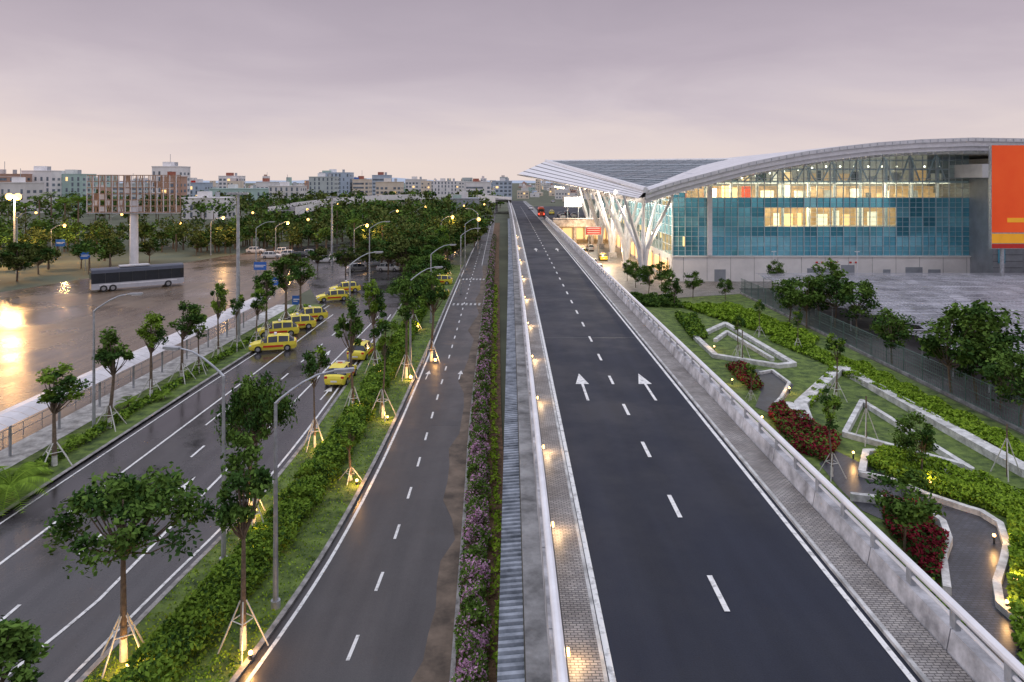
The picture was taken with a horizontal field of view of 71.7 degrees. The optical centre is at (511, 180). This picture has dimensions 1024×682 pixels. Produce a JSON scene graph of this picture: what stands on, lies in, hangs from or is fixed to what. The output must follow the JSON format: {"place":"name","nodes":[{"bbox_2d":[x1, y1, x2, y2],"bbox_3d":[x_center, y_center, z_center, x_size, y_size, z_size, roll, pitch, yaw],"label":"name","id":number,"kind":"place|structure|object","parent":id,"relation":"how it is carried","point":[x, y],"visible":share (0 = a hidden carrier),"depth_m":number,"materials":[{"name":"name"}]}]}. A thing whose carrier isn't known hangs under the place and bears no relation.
{"place":"outdoors","nodes":[
{"label":"outdoors","id":0,"kind":"place"},
{"bbox_2d":[0,305,292,470],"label":"walkway pavement","id":1,"kind":"structure","parent":0,"point":[28,446],"depth_m":57.78,"materials":[{"name":"grey concrete"}]},
{"bbox_2d":[0,297,270,455],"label":"covered walkway","id":2,"kind":"structure","parent":1,"relation":"on","point":[9,415],"depth_m":55.97,"materials":[{"name":"metal"}]},
{"bbox_2d":[238,211,495,681],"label":"service road","id":3,"kind":"structure","parent":0,"point":[389,621],"depth_m":33.77,"materials":[{"name":"grey asphalt"}]},
{"bbox_2d":[411,265,487,681],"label":"dusty road verge","id":4,"kind":"structure","parent":3,"relation":"on","point":[435,665],"depth_m":33.94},
{"bbox_2d":[293,242,467,304],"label":"taxi rank paving","id":5,"kind":"structure","parent":0,"point":[327,275],"depth_m":137.06,"materials":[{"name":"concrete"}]},
{"bbox_2d":[0,183,1023,669],"bbox_3d":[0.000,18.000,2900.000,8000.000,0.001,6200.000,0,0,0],"label":"ground","id":6,"kind":"structure","parent":0,"point":[66,267],"depth_m":163.60,"materials":[{"name":"grey concrete"}]},
{"bbox_2d":[0,241,41,280],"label":"broad tree","id":7,"kind":"object","parent":6,"relation":"on","point":[11,260],"visible":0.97,"depth_m":125.45,"materials":[{"name":"green plant"}]},
{"bbox_2d":[0,168,44,213],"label":"apartment building","id":8,"kind":"structure","parent":6,"relation":"on","point":[22,187],"depth_m":380.70,"materials":[{"name":"concrete"}]},
{"bbox_2d":[21,166,64,209],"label":"apartment building","id":9,"kind":"structure","parent":6,"relation":"on","point":[50,178],"depth_m":430.00,"materials":[{"name":"concrete"}]},
{"bbox_2d":[61,170,96,209],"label":"apartment building","id":10,"kind":"structure","parent":6,"relation":"on","point":[73,180],"depth_m":440.00,"materials":[{"name":"concrete"}]},
{"bbox_2d":[86,175,180,263],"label":"billboard frame","id":11,"kind":"object","parent":6,"relation":"on","point":[135,207],"visible":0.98,"depth_m":142.92,"materials":[{"name":"white metal"}]},
{"bbox_2d":[0,246,309,450],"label":"parking lot","id":12,"kind":"structure","parent":6,"relation":"on","point":[50,325],"depth_m":91.71,"materials":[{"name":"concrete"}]},
{"bbox_2d":[89,263,183,291],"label":"coach bus","id":13,"kind":"object","parent":12,"relation":"on","point":[103,279],"visible":1,"depth_m":117.15,"materials":[{"name":"paint"}]},
{"bbox_2d":[0,304,325,516],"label":"roadside grass verge","id":14,"kind":"structure","parent":6,"relation":"on","point":[82,453],"depth_m":52.53,"materials":[{"name":"plant"}]},
{"bbox_2d":[0,461,53,516],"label":"palm plant","id":15,"kind":"object","parent":14,"relation":"on","point":[9,484],"visible":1,"depth_m":39.48,"materials":[{"name":"green plant"}]},
{"bbox_2d":[35,362,93,471],"bbox_3d":[-28.634,14.753,45.082,2.839,6.320,3.135,0,0,39],"label":"street tree","id":16,"kind":"object","parent":14,"relation":"on","point":[53,398],"visible":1,"depth_m":44.57,"materials":[{"name":"green plant"}]},
{"bbox_2d":[92,326,134,431],"bbox_3d":[-28.846,14.179,50.996,2.961,7.470,2.458,0,0,27],"label":"street tree","id":17,"kind":"object","parent":14,"relation":"on","point":[109,353],"visible":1,"depth_m":50.94,"materials":[{"name":"green plant"}]},
{"bbox_2d":[92,292,142,426],"bbox_3d":[-28.312,12.996,50.749,3.422,9.808,0.384,0,0,-11],"label":"street lamp","id":18,"kind":"object","parent":14,"relation":"on","point":[94,393],"visible":0.82,"depth_m":50.41,"materials":[{"name":"metal"}]},
{"bbox_2d":[135,311,168,400],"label":"street tree","id":19,"kind":"object","parent":14,"relation":"on","point":[155,334],"visible":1,"depth_m":57.60,"materials":[{"name":"green plant"}]},
{"bbox_2d":[0,304,309,492],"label":"shrub row","id":20,"kind":"object","parent":14,"relation":"on","point":[95,429],"visible":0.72,"depth_m":54.73,"materials":[{"name":"green plant"}]},
{"bbox_2d":[167,300,204,383],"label":"street tree","id":21,"kind":"object","parent":14,"relation":"on","point":[192,318],"visible":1,"depth_m":62.80,"materials":[{"name":"green plant"}]},
{"bbox_2d":[210,283,228,358],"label":"street tree","id":22,"kind":"object","parent":14,"relation":"on","point":[217,306],"visible":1,"depth_m":71.81,"materials":[{"name":"green plant"}]},
{"bbox_2d":[252,270,277,336],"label":"street tree","id":23,"kind":"object","parent":14,"relation":"on","point":[266,276],"visible":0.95,"depth_m":80.71,"materials":[{"name":"green plant"}]},
{"bbox_2d":[268,256,300,319],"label":"street tree","id":24,"kind":"object","parent":14,"relation":"on","point":[281,266],"visible":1,"depth_m":86.10,"materials":[{"name":"green plant"}]},
{"bbox_2d":[291,257,315,312],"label":"street tree","id":25,"kind":"object","parent":14,"relation":"on","point":[307,272],"visible":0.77,"depth_m":91.95,"materials":[{"name":"green plant"}]},
{"bbox_2d":[151,154,189,201],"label":"apartment building","id":26,"kind":"structure","parent":6,"relation":"on","point":[166,167],"depth_m":430.00,"materials":[{"name":"concrete"}]},
{"bbox_2d":[0,261,417,681],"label":"carriageway","id":27,"kind":"structure","parent":6,"relation":"on","point":[44,592],"depth_m":38.83,"materials":[{"name":"grey asphalt"}]},
{"bbox_2d":[248,332,296,352],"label":"taxi","id":28,"kind":"object","parent":27,"relation":"on","point":[284,341],"visible":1,"depth_m":74.40,"materials":[{"name":"yellow metal"}]},
{"bbox_2d":[255,319,298,337],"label":"taxi","id":29,"kind":"object","parent":27,"relation":"on","point":[291,327],"visible":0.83,"depth_m":81.53,"materials":[{"name":"yellow metal"}]},
{"bbox_2d":[324,361,356,384],"bbox_3d":[-15.319,17.043,63.569,2.247,1.823,4.866,0,0,2],"label":"taxi","id":30,"kind":"object","parent":27,"relation":"on","point":[332,378],"visible":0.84,"depth_m":61.54,"materials":[{"name":"yellow metal"}]},
{"bbox_2d":[181,191,236,218],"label":"warehouse","id":31,"kind":"structure","parent":6,"relation":"on","point":[200,195],"depth_m":330.00,"materials":[{"name":"metal"}]},
{"bbox_2d":[227,192,248,341],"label":"floodlight mast","id":32,"kind":"object","parent":6,"relation":"on","point":[238,255],"visible":0.86,"depth_m":78.48,"materials":[{"name":"metal"}]},
{"bbox_2d":[0,188,505,274],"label":"distant trees","id":33,"kind":"object","parent":6,"relation":"on","point":[411,224],"visible":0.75,"depth_m":199.49,"materials":[{"name":"green plant"}]},
{"bbox_2d":[76,265,463,681],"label":"median grass","id":34,"kind":"structure","parent":6,"relation":"on","point":[156,606],"depth_m":34.44,"materials":[{"name":"plant"}]},
{"bbox_2d":[0,615,53,681],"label":"street tree","id":35,"kind":"object","parent":34,"relation":"on","point":[17,642],"visible":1,"depth_m":21.06,"materials":[{"name":"green plant"}]},
{"bbox_2d":[40,461,221,678],"bbox_3d":[-14.372,14.476,27.497,6.585,6.878,6.393,0,0,-42],"label":"street tree","id":36,"kind":"object","parent":34,"relation":"on","point":[126,497],"visible":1,"depth_m":26.33,"materials":[{"name":"green plant"}]},
{"bbox_2d":[162,345,226,559],"bbox_3d":[-14.893,12.893,33.369,3.418,10.015,0.398,0,0,15],"label":"street lamp","id":37,"kind":"object","parent":34,"relation":"on","point":[223,534],"visible":0.73,"depth_m":32.93,"materials":[{"name":"metal"}]},
{"bbox_2d":[213,431,274,664],"bbox_3d":[-10.297,13.829,27.335,2.217,8.175,2.550,0,0,-17],"label":"street tree","id":38,"kind":"object","parent":34,"relation":"on","point":[230,513],"visible":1,"depth_m":26.95,"materials":[{"name":"green plant"}]},
{"bbox_2d":[210,370,299,539],"bbox_3d":[-12.720,13.636,35.341,3.765,8.563,4.298,0,0,24],"label":"street tree","id":39,"kind":"object","parent":34,"relation":"on","point":[252,394],"visible":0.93,"depth_m":34.60,"materials":[{"name":"green plant"}]},
{"bbox_2d":[271,367,353,609],"bbox_3d":[-8.441,12.996,30.064,3.420,9.807,0.393,0,0,-16],"label":"street lamp","id":40,"kind":"object","parent":34,"relation":"on","point":[275,602],"visible":1,"depth_m":29.58,"materials":[{"name":"metal"}]},
{"bbox_2d":[301,345,330,451],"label":"street tree","id":41,"kind":"object","parent":34,"relation":"on","point":[313,366],"visible":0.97,"depth_m":47.35,"materials":[{"name":"green plant"}]},
{"bbox_2d":[333,294,364,411],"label":"street tree","id":42,"kind":"object","parent":34,"relation":"on","point":[355,325],"visible":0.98,"depth_m":54.11,"materials":[{"name":"green plant"}]},
{"bbox_2d":[335,420,364,484],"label":"street tree","id":43,"kind":"object","parent":34,"relation":"on","point":[349,440],"visible":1,"depth_m":42.15,"materials":[{"name":"green plant"}]},
{"bbox_2d":[361,279,386,373],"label":"street tree","id":44,"kind":"object","parent":34,"relation":"on","point":[377,303],"visible":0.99,"depth_m":66.09,"materials":[{"name":"green plant"}]},
{"bbox_2d":[368,310,398,421],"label":"street tree","id":45,"kind":"object","parent":34,"relation":"on","point":[381,325],"visible":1,"depth_m":53.22,"materials":[{"name":"green plant"}]},
{"bbox_2d":[395,279,422,380],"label":"street tree","id":46,"kind":"object","parent":34,"relation":"on","point":[407,289],"visible":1,"depth_m":63.81,"materials":[{"name":"green plant"}]},
{"bbox_2d":[383,271,439,328],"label":"street tree","id":47,"kind":"object","parent":34,"relation":"on","point":[418,280],"visible":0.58,"depth_m":85.82,"materials":[{"name":"green plant"}]},
{"bbox_2d":[399,252,453,276],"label":"street tree","id":48,"kind":"object","parent":34,"relation":"on","point":[438,260],"visible":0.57,"depth_m":102.01,"materials":[{"name":"green plant"}]},
{"bbox_2d":[421,269,449,363],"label":"street tree","id":49,"kind":"object","parent":34,"relation":"on","point":[430,295],"visible":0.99,"depth_m":69.95,"materials":[{"name":"green plant"}]},
{"bbox_2d":[105,263,448,681],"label":"median hedge","id":50,"kind":"object","parent":6,"relation":"on","point":[164,641],"visible":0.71,"depth_m":32.23,"materials":[{"name":"green plant"}]},
{"bbox_2d":[268,175,306,206],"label":"office building","id":51,"kind":"structure","parent":6,"relation":"on","point":[286,188],"depth_m":470.00,"materials":[{"name":"concrete"}]},
{"bbox_2d":[309,173,338,196],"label":"apartment building","id":52,"kind":"structure","parent":6,"relation":"on","point":[322,182],"depth_m":560.00,"materials":[{"name":"concrete"}]},
{"bbox_2d":[96,175,593,201],"bbox_3d":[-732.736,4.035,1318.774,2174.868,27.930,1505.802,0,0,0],"label":"distant city","id":53,"kind":"object","parent":6,"relation":"on","point":[557,193],"visible":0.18,"depth_m":821.67,"materials":[{"name":"concrete"}]},
{"bbox_2d":[268,194,511,233],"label":"overpass","id":54,"kind":"object","parent":6,"relation":"on","point":[296,207],"visible":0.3,"depth_m":385.91,"materials":[{"name":"concrete"}]},
{"bbox_2d":[385,238,421,275],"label":"broad tree","id":55,"kind":"object","parent":6,"relation":"on","point":[395,249],"visible":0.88,"depth_m":130.45,"materials":[{"name":"green plant"}]},
{"bbox_2d":[449,217,483,255],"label":"broad tree","id":56,"kind":"object","parent":6,"relation":"on","point":[469,237],"visible":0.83,"depth_m":168.30,"materials":[{"name":"green plant"}]},
{"bbox_2d":[449,223,503,681],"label":"planting bed","id":57,"kind":"object","parent":6,"relation":"on","point":[492,669],"visible":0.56,"depth_m":40.34,"materials":[{"name":"soil"}]},
{"bbox_2d":[449,234,496,681],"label":"flowering hedge","id":58,"kind":"object","parent":57,"relation":"on","point":[473,607],"visible":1,"depth_m":34.22,"materials":[{"name":"green plant"}]},
{"bbox_2d":[489,284,501,674],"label":"shrub row","id":59,"kind":"object","parent":57,"relation":"on","point":[497,543],"visible":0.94,"depth_m":41.06,"materials":[{"name":"green plant"}]},
{"bbox_2d":[507,200,1023,681],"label":"elevated road","id":60,"kind":"structure","parent":6,"relation":"on","point":[791,615],"depth_m":23.68,"materials":[{"name":"grey asphalt"}]},
{"bbox_2d":[0,203,916,681],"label":"road marking","id":61,"kind":"object","parent":60,"relation":"on","point":[582,381],"visible":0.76,"depth_m":31.41,"materials":[{"name":"paint"}]},
{"bbox_2d":[497,218,524,681],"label":"corrugated cover","id":62,"kind":"object","parent":60,"relation":"on","point":[511,651],"visible":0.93,"depth_m":24.55,"materials":[{"name":"metal"}]},
{"bbox_2d":[517,137,1023,285],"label":"airport terminal","id":63,"kind":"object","parent":6,"relation":"on","point":[914,206],"visible":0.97,"depth_m":126.32,"materials":[{"name":"glass"}]},
{"bbox_2d":[739,288,1023,427],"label":"car park surface","id":64,"kind":"object","parent":6,"relation":"on","point":[865,323],"depth_m":74.94,"materials":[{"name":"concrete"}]},
{"bbox_2d":[803,257,857,327],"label":"garden tree","id":65,"kind":"object","parent":64,"relation":"on","point":[832,279],"visible":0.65,"depth_m":86.58,"materials":[{"name":"green plant"}]},
{"bbox_2d":[829,277,881,333],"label":"garden tree","id":66,"kind":"object","parent":64,"relation":"on","point":[865,290],"visible":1,"depth_m":82.35,"materials":[{"name":"green plant"}]},
{"bbox_2d":[756,273,1023,290],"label":"carport roof","id":67,"kind":"structure","parent":64,"relation":"on","point":[764,277],"depth_m":114.02,"materials":[{"name":"metal"}]},
{"bbox_2d":[766,277,1023,296],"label":"carport roof","id":68,"kind":"structure","parent":64,"relation":"on","point":[774,279],"depth_m":109.15,"materials":[{"name":"metal"}]},
{"bbox_2d":[778,281,1023,295],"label":"carport roof","id":69,"kind":"structure","parent":64,"relation":"on","point":[943,285],"depth_m":103.81,"materials":[{"name":"metal"}]},
{"bbox_2d":[798,286,1023,308],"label":"carport roof","id":70,"kind":"structure","parent":64,"relation":"on","point":[949,290],"depth_m":98.25,"materials":[{"name":"metal"}]},
{"bbox_2d":[815,293,1023,314],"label":"carport roof","id":71,"kind":"structure","parent":64,"relation":"on","point":[951,295],"depth_m":93.98,"materials":[{"name":"metal"}]},
{"bbox_2d":[825,299,1023,316],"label":"carport roof","id":72,"kind":"structure","parent":64,"relation":"on","point":[943,302],"depth_m":88.85,"materials":[{"name":"metal"}]},
{"bbox_2d":[841,304,1023,330],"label":"carport roof","id":73,"kind":"structure","parent":64,"relation":"on","point":[920,309],"depth_m":84.62,"materials":[{"name":"metal"}]},
{"bbox_2d":[947,299,1023,400],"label":"garden tree","id":74,"kind":"object","parent":64,"relation":"on","point":[993,324],"visible":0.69,"depth_m":56.44,"materials":[{"name":"green plant"}]},
{"bbox_2d":[966,331,1020,408],"bbox_3d":[38.418,14.902,55.721,4.888,6.117,4.892,0,0,26],"label":"garden tree","id":75,"kind":"object","parent":64,"relation":"on","point":[999,346],"visible":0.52,"depth_m":55.35,"materials":[{"name":"green plant"}]},
{"bbox_2d":[978,346,1023,425],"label":"garden tree","id":76,"kind":"object","parent":64,"relation":"on","point":[1003,367],"visible":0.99,"depth_m":51.89,"materials":[{"name":"green plant"}]},
{"bbox_2d":[989,145,1023,292],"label":"orange billboard","id":77,"kind":"object","parent":64,"relation":"on","point":[1006,196],"visible":0.82,"depth_m":111.86,"materials":[{"name":"metal"}]},
{"bbox_2d":[740,278,1023,433],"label":"chain link fence","id":78,"kind":"object","parent":6,"relation":"on","point":[1003,420],"visible":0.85,"depth_m":65.16,"materials":[{"name":"metal"}]},
{"bbox_2d":[867,307,918,364],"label":"garden tree","id":79,"kind":"object","parent":6,"relation":"on","point":[894,334],"visible":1,"depth_m":68.37,"materials":[{"name":"green plant"}]},
{"bbox_2d":[916,302,993,393],"bbox_3d":[36.498,13.950,58.060,5.873,8.020,5.301,0,0,26],"label":"garden tree","id":80,"kind":"object","parent":6,"relation":"on","point":[931,344],"visible":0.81,"depth_m":58.04,"materials":[{"name":"green plant"}]},
{"bbox_2d":[0,0,1023,180],"label":"sky","id":81,"kind":"structure","parent":0,"point":[251,89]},
{"bbox_2d":[617,281,740,297],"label":"plaza pavement","id":82,"kind":"structure","parent":0,"point":[707,288],"depth_m":116.55,"materials":[{"name":"grey concrete"}]},
{"bbox_2d":[749,369,793,411],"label":"garden path","id":83,"kind":"structure","parent":0,"point":[771,390],"depth_m":60.77,"materials":[{"name":"grey concrete"}]},
{"bbox_2d":[576,240,1021,287],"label":"terminal apron pavement","id":84,"kind":"structure","parent":0,"point":[613,268],"depth_m":149.63,"materials":[{"name":"concrete"}]},
{"bbox_2d":[641,294,1023,633],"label":"garden lawn","id":85,"kind":"structure","parent":0,"point":[805,374],"depth_m":59.43,"materials":[{"name":"green plant"}]},
{"bbox_2d":[623,290,682,307],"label":"shrub bed","id":86,"kind":"object","parent":85,"relation":"on","point":[652,299],"visible":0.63,"depth_m":102.20,"materials":[{"name":"green plant"}]},
{"bbox_2d":[675,310,708,339],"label":"shrub bed","id":87,"kind":"object","parent":85,"relation":"on","point":[691,324],"visible":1,"depth_m":85.67,"materials":[{"name":"green plant"}]},
{"bbox_2d":[725,360,763,389],"bbox_3d":[21.154,17.583,63.885,1.998,0.963,8.362,0,0,3],"label":"crimson shrub bed","id":88,"kind":"object","parent":85,"relation":"on","point":[738,369],"visible":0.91,"depth_m":63.73,"materials":[{"name":"red plant"}]},
{"bbox_2d":[693,322,796,368],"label":"planter wall","id":89,"kind":"structure","parent":85,"relation":"on","point":[787,362],"depth_m":72.41,"materials":[{"name":"grey concrete"}]},
{"bbox_2d":[680,301,819,345],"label":"lime hedge","id":90,"kind":"object","parent":85,"relation":"on","point":[728,311],"visible":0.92,"depth_m":89.03,"materials":[{"name":"green plant"}]},
{"bbox_2d":[770,278,803,321],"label":"garden tree","id":91,"kind":"object","parent":85,"relation":"on","point":[782,289],"visible":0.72,"depth_m":89.65,"materials":[{"name":"green plant"}]},
{"bbox_2d":[768,334,839,365],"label":"shrub bed","id":92,"kind":"object","parent":85,"relation":"on","point":[820,354],"visible":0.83,"depth_m":74.00,"materials":[{"name":"green plant"}]},
{"bbox_2d":[768,398,841,461],"bbox_3d":[20.614,17.527,50.516,3.960,1.058,11.426,0,0,0],"label":"crimson shrub bed","id":93,"kind":"object","parent":85,"relation":"on","point":[805,434],"visible":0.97,"depth_m":49.14,"materials":[{"name":"red plant"}]},
{"bbox_2d":[784,274,828,327],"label":"garden tree","id":94,"kind":"object","parent":85,"relation":"on","point":[796,295],"visible":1,"depth_m":85.67,"materials":[{"name":"green plant"}]},
{"bbox_2d":[819,387,846,481],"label":"garden tree","id":95,"kind":"object","parent":85,"relation":"on","point":[828,404],"visible":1,"depth_m":42.82,"materials":[{"name":"green plant"}]},
{"bbox_2d":[824,333,846,400],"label":"garden tree","id":96,"kind":"object","parent":85,"relation":"on","point":[836,345],"visible":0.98,"depth_m":57.80,"materials":[{"name":"green plant"}]},
{"bbox_2d":[850,492,952,595],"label":"planter wall","id":97,"kind":"structure","parent":85,"relation":"on","point":[939,522],"depth_m":34.75,"materials":[{"name":"grey concrete"}]},
{"bbox_2d":[865,466,945,553],"bbox_3d":[19.026,15.832,33.842,3.274,4.239,3.188,0,0,-19],"label":"garden tree","id":98,"kind":"object","parent":85,"relation":"on","point":[906,512],"visible":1,"depth_m":33.67,"materials":[{"name":"green plant"}]},
{"bbox_2d":[842,399,974,470],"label":"planter wall","id":99,"kind":"structure","parent":85,"relation":"on","point":[943,453],"depth_m":49.15,"materials":[{"name":"grey concrete"}]},
{"bbox_2d":[794,364,1023,477],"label":"planter wall","id":100,"kind":"structure","parent":85,"relation":"on","point":[966,438],"depth_m":52.37,"materials":[{"name":"grey concrete"}]},
{"bbox_2d":[888,410,938,469],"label":"garden tree","id":101,"kind":"object","parent":85,"relation":"on","point":[925,438],"visible":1,"depth_m":42.86,"materials":[{"name":"green plant"}]},
{"bbox_2d":[807,356,1023,461],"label":"lime hedge","id":102,"kind":"object","parent":85,"relation":"on","point":[961,419],"visible":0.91,"depth_m":55.65,"materials":[{"name":"green plant"}]},
{"bbox_2d":[882,490,949,585],"bbox_3d":[20.178,17.481,35.216,2.700,1.099,8.257,0,0,13],"label":"crimson shrub bed","id":103,"kind":"object","parent":85,"relation":"on","point":[920,543],"visible":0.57,"depth_m":34.29,"materials":[{"name":"red plant"}]},
{"bbox_2d":[859,471,1008,583],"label":"planter wall","id":104,"kind":"structure","parent":85,"relation":"on","point":[1001,567],"depth_m":37.13,"materials":[{"name":"grey concrete"}]},
{"bbox_2d":[866,443,1023,516],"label":"lime hedge","id":105,"kind":"object","parent":85,"relation":"on","point":[964,487],"visible":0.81,"depth_m":41.09,"materials":[{"name":"green plant"}]},
{"bbox_2d":[1005,572,1023,664],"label":"lime hedge","id":106,"kind":"object","parent":85,"relation":"on","point":[1016,605],"visible":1,"depth_m":28.40,"materials":[{"name":"green plant"}]},
{"bbox_2d":[1006,497,1023,595],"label":"lime hedge","id":107,"kind":"object","parent":85,"relation":"on","point":[1016,549],"visible":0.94,"depth_m":34.09,"materials":[{"name":"green plant"}]},
{"bbox_2d":[819,451,1023,681],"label":"garden path","id":108,"kind":"structure","parent":0,"point":[974,557],"depth_m":33.86,"materials":[{"name":"grey concrete"}]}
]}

